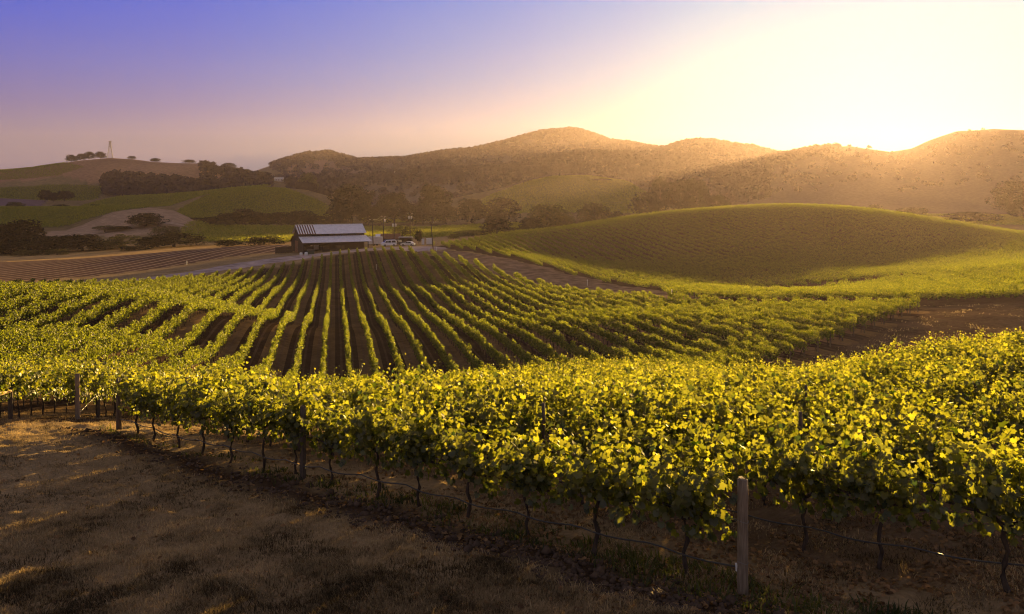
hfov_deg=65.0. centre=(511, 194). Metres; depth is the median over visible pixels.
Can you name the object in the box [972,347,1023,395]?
grapevine
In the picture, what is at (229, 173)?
hillside wood
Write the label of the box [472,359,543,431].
grapevine
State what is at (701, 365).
grapevine
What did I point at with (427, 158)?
hillside wood
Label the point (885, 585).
fallen leaves
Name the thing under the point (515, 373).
grapevine
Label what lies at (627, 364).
grapevine
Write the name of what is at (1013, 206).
hazy tree
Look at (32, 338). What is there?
vineyard rows
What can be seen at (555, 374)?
grapevine
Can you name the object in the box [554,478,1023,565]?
drip hose
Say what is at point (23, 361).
grapevine
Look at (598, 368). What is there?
grapevine
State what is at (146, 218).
oak tree
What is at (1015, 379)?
grapevine
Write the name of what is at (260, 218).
oak tree
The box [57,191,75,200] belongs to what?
hazy tree
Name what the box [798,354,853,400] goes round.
grapevine
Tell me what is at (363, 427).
grapevine
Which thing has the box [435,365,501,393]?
grapevine
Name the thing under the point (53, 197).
hazy tree
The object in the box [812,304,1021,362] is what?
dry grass
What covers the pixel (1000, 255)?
hill vineyard
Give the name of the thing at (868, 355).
grapevine
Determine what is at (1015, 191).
hazy tree
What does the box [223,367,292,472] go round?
grapevine
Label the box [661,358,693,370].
grapevine
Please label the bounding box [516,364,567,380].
grapevine
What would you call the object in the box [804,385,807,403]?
line post
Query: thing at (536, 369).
grapevine
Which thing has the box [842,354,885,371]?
grapevine
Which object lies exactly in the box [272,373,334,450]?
grapevine
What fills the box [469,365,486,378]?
grapevine
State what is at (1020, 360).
grapevine
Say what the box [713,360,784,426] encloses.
grapevine
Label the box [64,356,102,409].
grapevine
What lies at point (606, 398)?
grapevine
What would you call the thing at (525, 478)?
grapevine
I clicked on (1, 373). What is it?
grapevine
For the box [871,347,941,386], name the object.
grapevine
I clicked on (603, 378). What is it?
grapevine
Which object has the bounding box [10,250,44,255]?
leafy bush
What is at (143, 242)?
oak tree
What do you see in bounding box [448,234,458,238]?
leafy bush
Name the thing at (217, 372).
grapevine
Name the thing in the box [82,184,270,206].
distant vineyard
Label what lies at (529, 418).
grapevine
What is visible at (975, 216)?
hazy tree
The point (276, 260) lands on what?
dirt road
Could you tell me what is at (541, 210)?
leafy tree
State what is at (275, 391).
grapevine
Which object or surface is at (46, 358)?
grapevine
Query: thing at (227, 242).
shrub
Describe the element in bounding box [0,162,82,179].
distant vineyard
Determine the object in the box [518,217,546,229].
leafy tree
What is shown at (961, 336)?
grapevine
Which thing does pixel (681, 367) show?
grapevine
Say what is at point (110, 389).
grapevine
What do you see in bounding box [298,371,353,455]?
grapevine
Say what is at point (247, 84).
sky
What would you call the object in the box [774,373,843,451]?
grapevine
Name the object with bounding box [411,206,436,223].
tall tree
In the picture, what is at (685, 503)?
grapevine
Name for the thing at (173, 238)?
oak tree
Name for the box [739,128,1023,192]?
hillside wood
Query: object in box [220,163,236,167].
oak tree
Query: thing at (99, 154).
oak tree
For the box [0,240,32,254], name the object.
shrub
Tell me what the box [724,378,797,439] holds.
grapevine
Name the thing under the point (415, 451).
grapevine
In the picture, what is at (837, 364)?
grapevine
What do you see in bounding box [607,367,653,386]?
grapevine
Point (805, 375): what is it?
grapevine
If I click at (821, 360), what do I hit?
grapevine
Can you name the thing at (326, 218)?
oak tree
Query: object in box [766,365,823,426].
grapevine
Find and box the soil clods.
[59,427,798,613]
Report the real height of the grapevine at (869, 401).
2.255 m
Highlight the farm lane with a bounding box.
[51,222,193,236]
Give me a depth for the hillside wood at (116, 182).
1147.37 m
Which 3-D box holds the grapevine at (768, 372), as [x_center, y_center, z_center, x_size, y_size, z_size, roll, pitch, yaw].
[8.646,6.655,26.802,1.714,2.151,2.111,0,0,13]
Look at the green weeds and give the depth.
10.90 m
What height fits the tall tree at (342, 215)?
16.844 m
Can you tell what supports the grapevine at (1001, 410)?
on the ground at (950, 195)
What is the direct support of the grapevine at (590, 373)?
on the ground at (950, 195)
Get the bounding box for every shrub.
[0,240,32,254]
[21,240,64,252]
[117,245,153,250]
[213,239,242,246]
[243,236,284,245]
[320,220,349,223]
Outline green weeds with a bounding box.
[94,424,946,613]
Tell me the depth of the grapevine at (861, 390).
17.82 m
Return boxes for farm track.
[418,250,705,301]
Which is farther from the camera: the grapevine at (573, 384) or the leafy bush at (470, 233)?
the leafy bush at (470, 233)
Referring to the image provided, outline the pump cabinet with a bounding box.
[426,238,431,244]
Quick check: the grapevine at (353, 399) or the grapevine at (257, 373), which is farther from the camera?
the grapevine at (257, 373)
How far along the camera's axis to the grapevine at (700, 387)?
20.55 m
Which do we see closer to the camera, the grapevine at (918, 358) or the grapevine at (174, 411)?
the grapevine at (174, 411)
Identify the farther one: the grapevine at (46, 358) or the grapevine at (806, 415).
the grapevine at (46, 358)
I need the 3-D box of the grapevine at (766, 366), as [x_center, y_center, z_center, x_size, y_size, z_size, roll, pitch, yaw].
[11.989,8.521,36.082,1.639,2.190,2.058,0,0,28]
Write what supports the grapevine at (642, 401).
on the ground at (950, 195)
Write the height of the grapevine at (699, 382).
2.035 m
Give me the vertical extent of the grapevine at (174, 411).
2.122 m
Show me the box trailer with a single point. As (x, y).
(377, 240)
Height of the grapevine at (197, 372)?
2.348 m
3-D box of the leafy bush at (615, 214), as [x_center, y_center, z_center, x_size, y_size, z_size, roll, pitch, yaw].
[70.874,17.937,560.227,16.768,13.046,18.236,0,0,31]
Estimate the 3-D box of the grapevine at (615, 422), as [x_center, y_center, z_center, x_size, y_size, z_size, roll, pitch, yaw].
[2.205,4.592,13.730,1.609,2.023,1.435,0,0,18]
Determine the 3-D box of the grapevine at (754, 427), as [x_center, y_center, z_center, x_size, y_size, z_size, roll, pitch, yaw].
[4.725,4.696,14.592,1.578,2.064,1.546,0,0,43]
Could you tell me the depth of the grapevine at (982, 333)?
32.29 m
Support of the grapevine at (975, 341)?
on the ground at (950, 195)
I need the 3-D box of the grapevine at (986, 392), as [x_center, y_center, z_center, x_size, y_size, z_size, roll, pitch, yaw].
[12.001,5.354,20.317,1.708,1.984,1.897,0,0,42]
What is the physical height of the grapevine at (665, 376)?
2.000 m
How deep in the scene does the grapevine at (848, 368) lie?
24.76 m
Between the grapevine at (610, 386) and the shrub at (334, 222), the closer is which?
the grapevine at (610, 386)
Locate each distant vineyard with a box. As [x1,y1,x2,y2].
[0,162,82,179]
[0,184,101,200]
[0,204,166,226]
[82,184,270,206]
[175,220,521,242]
[177,186,331,223]
[480,175,651,212]
[923,213,1023,224]
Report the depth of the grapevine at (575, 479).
11.33 m
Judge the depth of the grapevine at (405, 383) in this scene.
21.55 m
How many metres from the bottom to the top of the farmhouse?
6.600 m
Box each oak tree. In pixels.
[0,219,49,246]
[0,223,26,246]
[40,235,72,249]
[50,234,104,250]
[66,154,76,161]
[77,153,85,159]
[83,151,94,158]
[92,151,106,158]
[104,226,130,228]
[124,213,169,226]
[134,236,171,246]
[144,233,206,246]
[150,158,160,161]
[181,159,195,162]
[198,217,226,224]
[213,213,241,223]
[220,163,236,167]
[227,208,264,224]
[244,213,274,224]
[265,212,292,225]
[284,210,321,224]
[310,215,333,224]
[478,215,517,233]
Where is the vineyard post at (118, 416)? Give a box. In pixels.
[116,378,121,429]
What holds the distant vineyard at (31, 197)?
on the ground at (950, 195)
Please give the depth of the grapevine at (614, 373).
33.80 m
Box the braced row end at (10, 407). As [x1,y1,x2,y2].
[0,387,12,418]
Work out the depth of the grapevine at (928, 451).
12.86 m
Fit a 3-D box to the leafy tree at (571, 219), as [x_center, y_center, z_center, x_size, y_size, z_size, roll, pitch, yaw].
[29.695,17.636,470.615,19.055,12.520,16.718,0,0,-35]
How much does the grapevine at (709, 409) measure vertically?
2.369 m
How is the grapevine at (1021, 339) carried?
on the ground at (950, 195)
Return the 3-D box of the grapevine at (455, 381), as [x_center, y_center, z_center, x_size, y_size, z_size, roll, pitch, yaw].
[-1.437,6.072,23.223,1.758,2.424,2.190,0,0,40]
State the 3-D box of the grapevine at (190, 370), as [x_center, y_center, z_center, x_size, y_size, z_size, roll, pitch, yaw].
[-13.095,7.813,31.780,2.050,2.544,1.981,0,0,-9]
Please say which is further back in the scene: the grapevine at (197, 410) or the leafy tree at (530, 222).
the leafy tree at (530, 222)
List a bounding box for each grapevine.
[0,360,33,408]
[0,360,40,417]
[0,363,33,417]
[0,364,6,382]
[1,357,31,410]
[8,362,58,415]
[18,350,56,405]
[29,359,80,414]
[34,354,84,401]
[44,360,85,412]
[50,354,84,399]
[55,354,114,402]
[56,369,82,412]
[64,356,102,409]
[66,361,121,417]
[79,362,125,417]
[90,368,183,432]
[91,358,122,369]
[98,363,150,415]
[103,363,143,415]
[123,362,154,414]
[125,363,172,441]
[139,373,223,447]
[145,369,204,421]
[162,358,201,417]
[165,366,249,454]
[170,363,218,382]
[176,371,232,433]
[180,373,265,463]
[197,355,254,438]
[214,372,282,441]
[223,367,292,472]
[232,368,265,389]
[234,374,314,446]
[237,370,275,387]
[254,376,348,473]
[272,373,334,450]
[275,396,372,484]
[293,365,339,440]
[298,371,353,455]
[302,367,417,497]
[307,369,404,456]
[309,363,387,438]
[334,370,364,386]
[347,367,393,395]
[350,379,424,460]
[354,353,426,421]
[372,392,475,506]
[387,370,472,469]
[403,364,489,423]
[408,359,444,383]
[425,408,532,517]
[426,362,495,396]
[433,364,543,483]
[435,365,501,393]
[439,365,493,411]
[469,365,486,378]
[470,377,556,469]
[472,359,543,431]
[475,415,585,535]
[484,365,531,385]
[502,363,534,375]
[502,364,548,394]
[510,375,550,406]
[514,369,572,436]
[515,369,593,441]
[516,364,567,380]
[518,359,546,376]
[527,420,668,555]
[531,351,567,369]
[535,370,587,383]
[540,384,624,504]
[542,368,604,423]
[551,363,583,375]
[552,354,641,451]
[558,371,599,396]
[561,373,635,462]
[563,359,585,373]
[565,361,590,376]
[570,355,583,369]
[579,355,606,370]
[582,360,616,377]
[582,365,597,388]
[588,396,683,516]
[590,357,629,369]
[590,369,640,427]
[591,366,621,384]
[594,366,629,380]
[598,353,629,367]
[604,358,645,380]
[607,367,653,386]
[608,419,739,575]
[610,358,638,372]
[614,377,684,454]
[617,369,642,386]
[618,365,655,378]
[619,359,652,371]
[622,354,710,456]
[631,353,658,369]
[634,404,755,529]
[636,362,688,396]
[642,368,687,398]
[643,359,677,371]
[644,361,666,372]
[644,367,691,383]
[655,366,755,462]
[656,362,697,375]
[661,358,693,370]
[662,361,692,374]
[662,376,740,439]
[668,371,733,425]
[673,359,714,378]
[679,366,726,395]
[682,360,712,372]
[686,364,724,382]
[687,358,716,371]
[689,362,718,379]
[689,369,724,386]
[702,355,759,381]
[712,392,856,551]
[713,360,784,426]
[719,349,786,386]
[721,358,785,408]
[723,386,818,504]
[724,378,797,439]
[745,359,791,390]
[749,360,808,409]
[758,359,795,375]
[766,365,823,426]
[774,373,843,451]
[775,367,793,375]
[782,359,809,382]
[782,380,862,482]
[794,397,895,517]
[796,367,840,391]
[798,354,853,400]
[801,352,827,369]
[814,359,892,407]
[815,358,862,399]
[824,421,939,569]
[829,356,877,389]
[831,364,924,427]
[832,377,928,491]
[834,351,867,369]
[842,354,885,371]
[846,344,913,392]
[853,346,889,359]
[863,393,975,530]
[865,343,908,362]
[866,370,929,409]
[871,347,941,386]
[882,337,918,357]
[885,353,925,370]
[891,384,964,465]
[893,364,953,406]
[899,348,945,379]
[902,337,941,366]
[902,395,1010,470]
[907,406,1023,592]
[913,343,962,367]
[914,350,1000,416]
[917,331,955,356]
[922,356,979,398]
[936,332,972,355]
[936,334,981,359]
[941,348,992,377]
[949,331,986,345]
[953,343,1002,370]
[953,364,1016,421]
[957,330,1006,356]
[959,370,1023,452]
[963,426,1023,504]
[970,328,1004,349]
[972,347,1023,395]
[977,332,1018,358]
[985,367,1023,457]
[986,334,1023,384]
[996,328,1023,352]
[1008,366,1023,394]
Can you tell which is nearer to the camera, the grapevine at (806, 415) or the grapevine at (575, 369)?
the grapevine at (806, 415)
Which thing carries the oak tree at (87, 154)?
on the ground at (950, 195)
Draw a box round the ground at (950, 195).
[0,129,1023,613]
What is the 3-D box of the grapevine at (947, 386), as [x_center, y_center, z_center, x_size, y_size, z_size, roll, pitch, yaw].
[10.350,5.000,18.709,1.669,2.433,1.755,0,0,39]
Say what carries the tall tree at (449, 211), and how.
on the ground at (950, 195)
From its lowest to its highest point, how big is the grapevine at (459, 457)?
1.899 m
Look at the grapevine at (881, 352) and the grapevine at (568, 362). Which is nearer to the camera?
the grapevine at (881, 352)
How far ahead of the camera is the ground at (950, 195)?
79.14 m
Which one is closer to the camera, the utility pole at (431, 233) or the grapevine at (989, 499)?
the grapevine at (989, 499)
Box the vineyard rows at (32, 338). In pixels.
[0,245,920,389]
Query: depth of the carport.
265.92 m
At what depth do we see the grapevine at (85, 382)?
26.79 m
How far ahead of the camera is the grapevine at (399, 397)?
18.15 m
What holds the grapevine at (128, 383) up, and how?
on the ground at (950, 195)
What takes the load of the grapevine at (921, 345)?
on the ground at (950, 195)
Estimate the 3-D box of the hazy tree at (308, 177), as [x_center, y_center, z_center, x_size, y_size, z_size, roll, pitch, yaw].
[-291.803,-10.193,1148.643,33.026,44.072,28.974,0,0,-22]
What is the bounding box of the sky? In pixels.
[0,0,1023,170]
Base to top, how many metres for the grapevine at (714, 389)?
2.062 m
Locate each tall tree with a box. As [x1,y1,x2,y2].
[324,203,353,223]
[327,184,375,223]
[356,206,380,224]
[370,204,392,224]
[376,192,411,223]
[397,205,426,224]
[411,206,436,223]
[418,184,453,221]
[434,204,460,223]
[456,199,488,223]
[484,197,522,220]
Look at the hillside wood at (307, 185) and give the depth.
965.32 m
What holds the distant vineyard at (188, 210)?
on the ground at (950, 195)
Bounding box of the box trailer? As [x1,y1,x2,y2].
[368,236,382,245]
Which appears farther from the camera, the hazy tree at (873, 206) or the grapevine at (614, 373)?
the hazy tree at (873, 206)
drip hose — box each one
[120,419,736,570]
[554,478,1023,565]
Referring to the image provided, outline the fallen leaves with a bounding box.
[1,423,1023,613]
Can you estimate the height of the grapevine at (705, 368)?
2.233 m
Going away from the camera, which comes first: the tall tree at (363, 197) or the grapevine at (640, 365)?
the grapevine at (640, 365)
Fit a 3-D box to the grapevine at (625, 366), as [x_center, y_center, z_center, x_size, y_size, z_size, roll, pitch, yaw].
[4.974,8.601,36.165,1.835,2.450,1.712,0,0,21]
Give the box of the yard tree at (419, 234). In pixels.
[414,230,422,240]
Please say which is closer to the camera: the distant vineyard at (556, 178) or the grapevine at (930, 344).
the grapevine at (930, 344)
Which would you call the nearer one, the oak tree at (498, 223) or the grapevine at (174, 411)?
the grapevine at (174, 411)
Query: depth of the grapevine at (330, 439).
15.78 m
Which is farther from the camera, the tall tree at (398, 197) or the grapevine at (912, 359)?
the tall tree at (398, 197)
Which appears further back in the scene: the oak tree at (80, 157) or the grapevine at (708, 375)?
the oak tree at (80, 157)
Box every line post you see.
[297,383,299,450]
[541,402,544,493]
[798,411,802,508]
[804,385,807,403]
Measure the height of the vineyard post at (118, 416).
1.630 m
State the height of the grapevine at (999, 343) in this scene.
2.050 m
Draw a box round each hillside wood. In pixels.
[99,169,260,195]
[197,160,299,189]
[268,126,681,177]
[294,181,466,208]
[301,148,771,205]
[612,137,842,171]
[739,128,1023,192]
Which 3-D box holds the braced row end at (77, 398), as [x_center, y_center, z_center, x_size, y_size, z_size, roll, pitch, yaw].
[-14.500,6.991,27.493,0.165,2.254,2.500,0,0,-12]
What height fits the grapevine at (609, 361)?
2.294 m
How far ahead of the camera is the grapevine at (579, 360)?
46.21 m
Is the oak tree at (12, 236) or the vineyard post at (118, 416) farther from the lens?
the oak tree at (12, 236)
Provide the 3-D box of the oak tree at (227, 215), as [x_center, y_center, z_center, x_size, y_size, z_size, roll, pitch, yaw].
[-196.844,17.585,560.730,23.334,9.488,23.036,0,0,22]
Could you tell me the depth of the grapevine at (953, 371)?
22.94 m
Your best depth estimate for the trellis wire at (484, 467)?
12.86 m
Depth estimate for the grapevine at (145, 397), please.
20.97 m
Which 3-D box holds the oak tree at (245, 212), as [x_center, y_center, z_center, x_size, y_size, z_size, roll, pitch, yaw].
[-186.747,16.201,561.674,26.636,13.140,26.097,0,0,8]
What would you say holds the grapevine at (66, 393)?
on the ground at (950, 195)
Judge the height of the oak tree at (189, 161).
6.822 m
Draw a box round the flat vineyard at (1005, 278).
[661,259,1023,299]
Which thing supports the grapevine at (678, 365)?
on the ground at (950, 195)
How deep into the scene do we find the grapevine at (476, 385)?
19.76 m
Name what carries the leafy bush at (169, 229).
on the ground at (950, 195)
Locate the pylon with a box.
[107,141,112,157]
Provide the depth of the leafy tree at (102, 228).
439.28 m
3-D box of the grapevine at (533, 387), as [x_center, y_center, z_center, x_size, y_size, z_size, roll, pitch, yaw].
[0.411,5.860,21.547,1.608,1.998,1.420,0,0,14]
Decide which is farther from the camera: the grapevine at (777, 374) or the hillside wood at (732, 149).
the hillside wood at (732, 149)
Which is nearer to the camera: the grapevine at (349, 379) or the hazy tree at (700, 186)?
the grapevine at (349, 379)
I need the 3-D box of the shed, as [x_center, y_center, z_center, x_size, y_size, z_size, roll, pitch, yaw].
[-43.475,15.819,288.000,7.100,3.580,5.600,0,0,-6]
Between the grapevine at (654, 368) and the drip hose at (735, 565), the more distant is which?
the grapevine at (654, 368)
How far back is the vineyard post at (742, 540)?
9.95 m
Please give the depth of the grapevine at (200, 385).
24.39 m
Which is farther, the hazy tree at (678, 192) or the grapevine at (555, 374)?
the hazy tree at (678, 192)
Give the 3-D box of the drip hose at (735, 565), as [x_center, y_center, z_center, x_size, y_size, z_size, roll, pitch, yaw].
[-4.146,5.487,16.395,18.971,1.791,0.076,0,0,43]
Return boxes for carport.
[398,237,412,241]
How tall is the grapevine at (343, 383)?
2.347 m
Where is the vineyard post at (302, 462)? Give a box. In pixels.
[299,405,305,479]
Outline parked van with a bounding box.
[381,240,396,246]
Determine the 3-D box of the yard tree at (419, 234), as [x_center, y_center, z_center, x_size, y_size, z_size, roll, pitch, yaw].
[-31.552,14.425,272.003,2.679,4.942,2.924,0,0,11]
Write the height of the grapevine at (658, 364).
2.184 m
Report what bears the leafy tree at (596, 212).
on the ground at (950, 195)
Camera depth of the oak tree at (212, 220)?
537.44 m
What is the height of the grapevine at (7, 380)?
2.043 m
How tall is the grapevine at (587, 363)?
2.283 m
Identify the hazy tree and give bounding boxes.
[6,202,25,206]
[36,190,52,201]
[47,192,58,201]
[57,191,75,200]
[295,172,318,188]
[628,192,659,216]
[648,176,672,210]
[664,179,697,209]
[682,177,709,208]
[704,194,731,207]
[866,204,884,209]
[896,207,931,216]
[940,212,1003,221]
[984,180,1023,211]
[1005,199,1023,216]
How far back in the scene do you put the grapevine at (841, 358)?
31.62 m
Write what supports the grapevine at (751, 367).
on the ground at (950, 195)
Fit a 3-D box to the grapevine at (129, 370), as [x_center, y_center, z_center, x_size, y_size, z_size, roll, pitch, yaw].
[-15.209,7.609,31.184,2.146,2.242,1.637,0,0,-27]
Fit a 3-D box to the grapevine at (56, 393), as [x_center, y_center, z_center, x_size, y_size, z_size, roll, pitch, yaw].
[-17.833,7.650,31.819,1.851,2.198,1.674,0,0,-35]
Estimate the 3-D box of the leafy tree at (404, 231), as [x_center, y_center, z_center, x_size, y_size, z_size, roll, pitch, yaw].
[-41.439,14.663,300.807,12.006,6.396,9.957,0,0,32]
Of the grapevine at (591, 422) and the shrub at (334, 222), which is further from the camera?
the shrub at (334, 222)
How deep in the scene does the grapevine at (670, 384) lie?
21.37 m
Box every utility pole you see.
[381,215,385,241]
[425,222,435,249]
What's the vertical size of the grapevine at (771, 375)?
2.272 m
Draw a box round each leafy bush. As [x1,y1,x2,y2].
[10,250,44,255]
[44,248,68,254]
[86,241,128,249]
[147,225,181,234]
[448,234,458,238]
[453,230,482,236]
[476,230,497,235]
[603,211,622,222]
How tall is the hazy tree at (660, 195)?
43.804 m
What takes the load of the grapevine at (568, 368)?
on the ground at (950, 195)
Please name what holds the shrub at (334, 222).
on the ground at (950, 195)
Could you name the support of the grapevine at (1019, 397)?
on the ground at (950, 195)
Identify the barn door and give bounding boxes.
[295,241,297,252]
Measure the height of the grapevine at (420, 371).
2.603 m
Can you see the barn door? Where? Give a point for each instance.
(296, 242)
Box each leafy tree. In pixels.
[91,225,120,232]
[105,234,140,245]
[388,225,417,236]
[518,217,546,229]
[527,204,575,227]
[550,214,580,225]
[576,202,610,222]
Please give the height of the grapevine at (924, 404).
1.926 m
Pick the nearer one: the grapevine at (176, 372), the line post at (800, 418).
the line post at (800, 418)
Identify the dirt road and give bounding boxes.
[68,246,446,281]
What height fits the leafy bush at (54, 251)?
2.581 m
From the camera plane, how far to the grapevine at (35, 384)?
28.92 m
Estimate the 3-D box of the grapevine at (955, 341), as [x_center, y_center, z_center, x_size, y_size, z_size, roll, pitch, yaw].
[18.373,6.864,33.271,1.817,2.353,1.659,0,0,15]
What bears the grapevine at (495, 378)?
on the ground at (950, 195)
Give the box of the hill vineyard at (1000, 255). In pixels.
[433,203,1023,288]
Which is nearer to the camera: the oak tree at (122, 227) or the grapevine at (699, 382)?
the grapevine at (699, 382)
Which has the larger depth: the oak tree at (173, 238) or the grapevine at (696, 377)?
the oak tree at (173, 238)
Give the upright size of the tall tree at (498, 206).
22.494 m
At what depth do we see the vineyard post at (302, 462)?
16.54 m
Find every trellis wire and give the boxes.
[237,423,736,519]
[513,424,1023,494]
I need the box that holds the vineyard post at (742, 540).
[737,476,748,595]
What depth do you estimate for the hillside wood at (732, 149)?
1844.47 m
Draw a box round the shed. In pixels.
[380,233,400,239]
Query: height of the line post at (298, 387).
1.891 m
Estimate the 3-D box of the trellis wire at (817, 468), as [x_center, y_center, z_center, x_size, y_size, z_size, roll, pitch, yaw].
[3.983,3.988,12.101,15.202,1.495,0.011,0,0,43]
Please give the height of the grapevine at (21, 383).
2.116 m
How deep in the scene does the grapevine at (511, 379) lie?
24.85 m
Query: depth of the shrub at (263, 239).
298.52 m
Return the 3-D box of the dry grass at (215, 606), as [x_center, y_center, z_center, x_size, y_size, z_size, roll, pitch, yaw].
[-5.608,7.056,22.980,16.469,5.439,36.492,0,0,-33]
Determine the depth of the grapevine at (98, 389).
28.36 m
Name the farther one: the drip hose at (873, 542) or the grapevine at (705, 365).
the grapevine at (705, 365)
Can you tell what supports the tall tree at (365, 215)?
on the ground at (950, 195)
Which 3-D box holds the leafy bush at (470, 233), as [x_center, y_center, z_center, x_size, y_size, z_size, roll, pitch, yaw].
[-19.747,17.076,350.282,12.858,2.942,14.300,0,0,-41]
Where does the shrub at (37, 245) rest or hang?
on the ground at (950, 195)
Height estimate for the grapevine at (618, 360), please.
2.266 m
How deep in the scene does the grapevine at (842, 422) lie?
13.60 m
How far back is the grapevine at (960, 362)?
24.80 m
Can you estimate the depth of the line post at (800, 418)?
14.18 m
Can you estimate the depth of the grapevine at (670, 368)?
31.89 m
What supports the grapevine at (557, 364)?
on the ground at (950, 195)
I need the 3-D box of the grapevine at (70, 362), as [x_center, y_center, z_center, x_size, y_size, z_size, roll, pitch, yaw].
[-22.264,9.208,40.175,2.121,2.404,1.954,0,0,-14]
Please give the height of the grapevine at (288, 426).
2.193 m
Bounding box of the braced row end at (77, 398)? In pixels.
[75,373,99,418]
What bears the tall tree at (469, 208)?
on the ground at (950, 195)
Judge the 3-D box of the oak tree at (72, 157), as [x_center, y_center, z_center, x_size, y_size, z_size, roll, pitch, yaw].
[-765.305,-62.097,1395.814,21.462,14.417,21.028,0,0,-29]
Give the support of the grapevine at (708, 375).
on the ground at (950, 195)
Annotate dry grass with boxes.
[0,407,719,613]
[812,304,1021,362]
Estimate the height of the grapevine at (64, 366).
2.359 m
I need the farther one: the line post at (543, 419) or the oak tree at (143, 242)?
the oak tree at (143, 242)
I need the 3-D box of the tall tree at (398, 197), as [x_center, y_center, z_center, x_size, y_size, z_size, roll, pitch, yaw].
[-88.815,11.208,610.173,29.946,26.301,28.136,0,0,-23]
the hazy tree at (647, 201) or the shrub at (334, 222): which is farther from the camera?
the hazy tree at (647, 201)
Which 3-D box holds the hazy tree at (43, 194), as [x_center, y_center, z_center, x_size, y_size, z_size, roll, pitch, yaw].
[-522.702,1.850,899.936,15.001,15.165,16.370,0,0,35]
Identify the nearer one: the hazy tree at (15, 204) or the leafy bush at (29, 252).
the leafy bush at (29, 252)
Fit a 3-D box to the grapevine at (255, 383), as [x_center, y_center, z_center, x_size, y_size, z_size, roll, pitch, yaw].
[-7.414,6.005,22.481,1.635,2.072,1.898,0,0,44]
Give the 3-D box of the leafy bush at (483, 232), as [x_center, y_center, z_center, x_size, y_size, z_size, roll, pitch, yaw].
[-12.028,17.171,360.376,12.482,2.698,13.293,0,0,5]
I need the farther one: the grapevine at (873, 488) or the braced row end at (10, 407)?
the braced row end at (10, 407)
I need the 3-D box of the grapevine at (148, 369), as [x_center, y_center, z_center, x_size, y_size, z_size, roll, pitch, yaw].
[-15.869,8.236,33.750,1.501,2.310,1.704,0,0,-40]
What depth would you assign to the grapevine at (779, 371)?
33.18 m
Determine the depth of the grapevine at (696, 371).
28.23 m
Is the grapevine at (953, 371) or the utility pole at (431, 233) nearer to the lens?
the grapevine at (953, 371)
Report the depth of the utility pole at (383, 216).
284.86 m
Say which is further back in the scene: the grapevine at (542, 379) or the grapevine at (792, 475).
the grapevine at (542, 379)
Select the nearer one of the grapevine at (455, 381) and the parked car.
the grapevine at (455, 381)
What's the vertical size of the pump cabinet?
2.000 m
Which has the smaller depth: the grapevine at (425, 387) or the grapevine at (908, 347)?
the grapevine at (425, 387)
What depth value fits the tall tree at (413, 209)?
606.18 m
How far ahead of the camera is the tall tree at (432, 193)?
634.00 m
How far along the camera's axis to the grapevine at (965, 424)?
14.46 m
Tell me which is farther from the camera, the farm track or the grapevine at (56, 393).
the farm track
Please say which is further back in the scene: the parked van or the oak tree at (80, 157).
the oak tree at (80, 157)
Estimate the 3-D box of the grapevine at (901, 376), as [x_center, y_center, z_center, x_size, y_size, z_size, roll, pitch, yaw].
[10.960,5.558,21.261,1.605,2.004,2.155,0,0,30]
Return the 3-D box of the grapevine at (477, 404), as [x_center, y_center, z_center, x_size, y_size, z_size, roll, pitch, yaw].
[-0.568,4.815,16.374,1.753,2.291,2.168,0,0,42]
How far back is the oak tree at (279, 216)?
559.90 m
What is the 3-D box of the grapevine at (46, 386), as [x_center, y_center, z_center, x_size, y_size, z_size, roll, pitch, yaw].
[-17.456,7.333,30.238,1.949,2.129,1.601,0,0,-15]
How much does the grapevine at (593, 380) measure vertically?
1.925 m
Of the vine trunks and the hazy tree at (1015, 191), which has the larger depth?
the hazy tree at (1015, 191)
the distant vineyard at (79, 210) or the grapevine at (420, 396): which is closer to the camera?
the grapevine at (420, 396)
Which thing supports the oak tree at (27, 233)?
on the ground at (950, 195)
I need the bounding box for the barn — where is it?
[289,224,371,253]
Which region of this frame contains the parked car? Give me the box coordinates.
[400,241,415,245]
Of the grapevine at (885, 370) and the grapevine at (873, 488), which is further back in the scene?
the grapevine at (885, 370)
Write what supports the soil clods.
on the ground at (950, 195)
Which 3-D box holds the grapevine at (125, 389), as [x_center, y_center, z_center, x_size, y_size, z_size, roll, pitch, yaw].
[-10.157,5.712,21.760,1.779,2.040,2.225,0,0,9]
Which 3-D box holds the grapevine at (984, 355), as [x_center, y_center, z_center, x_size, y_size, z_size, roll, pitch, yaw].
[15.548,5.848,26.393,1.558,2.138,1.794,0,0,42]
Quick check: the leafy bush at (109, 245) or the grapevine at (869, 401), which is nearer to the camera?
the grapevine at (869, 401)
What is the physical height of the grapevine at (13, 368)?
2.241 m
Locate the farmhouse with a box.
[274,177,283,180]
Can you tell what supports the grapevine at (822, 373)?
on the ground at (950, 195)
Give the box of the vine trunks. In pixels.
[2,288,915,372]
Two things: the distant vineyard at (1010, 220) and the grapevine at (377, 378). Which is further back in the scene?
the distant vineyard at (1010, 220)
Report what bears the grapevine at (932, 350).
on the ground at (950, 195)
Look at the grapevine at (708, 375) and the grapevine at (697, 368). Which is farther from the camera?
the grapevine at (697, 368)
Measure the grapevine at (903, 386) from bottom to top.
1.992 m
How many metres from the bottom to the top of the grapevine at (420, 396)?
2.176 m
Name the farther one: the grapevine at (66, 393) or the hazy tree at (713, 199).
the hazy tree at (713, 199)
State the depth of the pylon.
1383.65 m
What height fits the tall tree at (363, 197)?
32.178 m
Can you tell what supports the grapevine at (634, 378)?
on the ground at (950, 195)

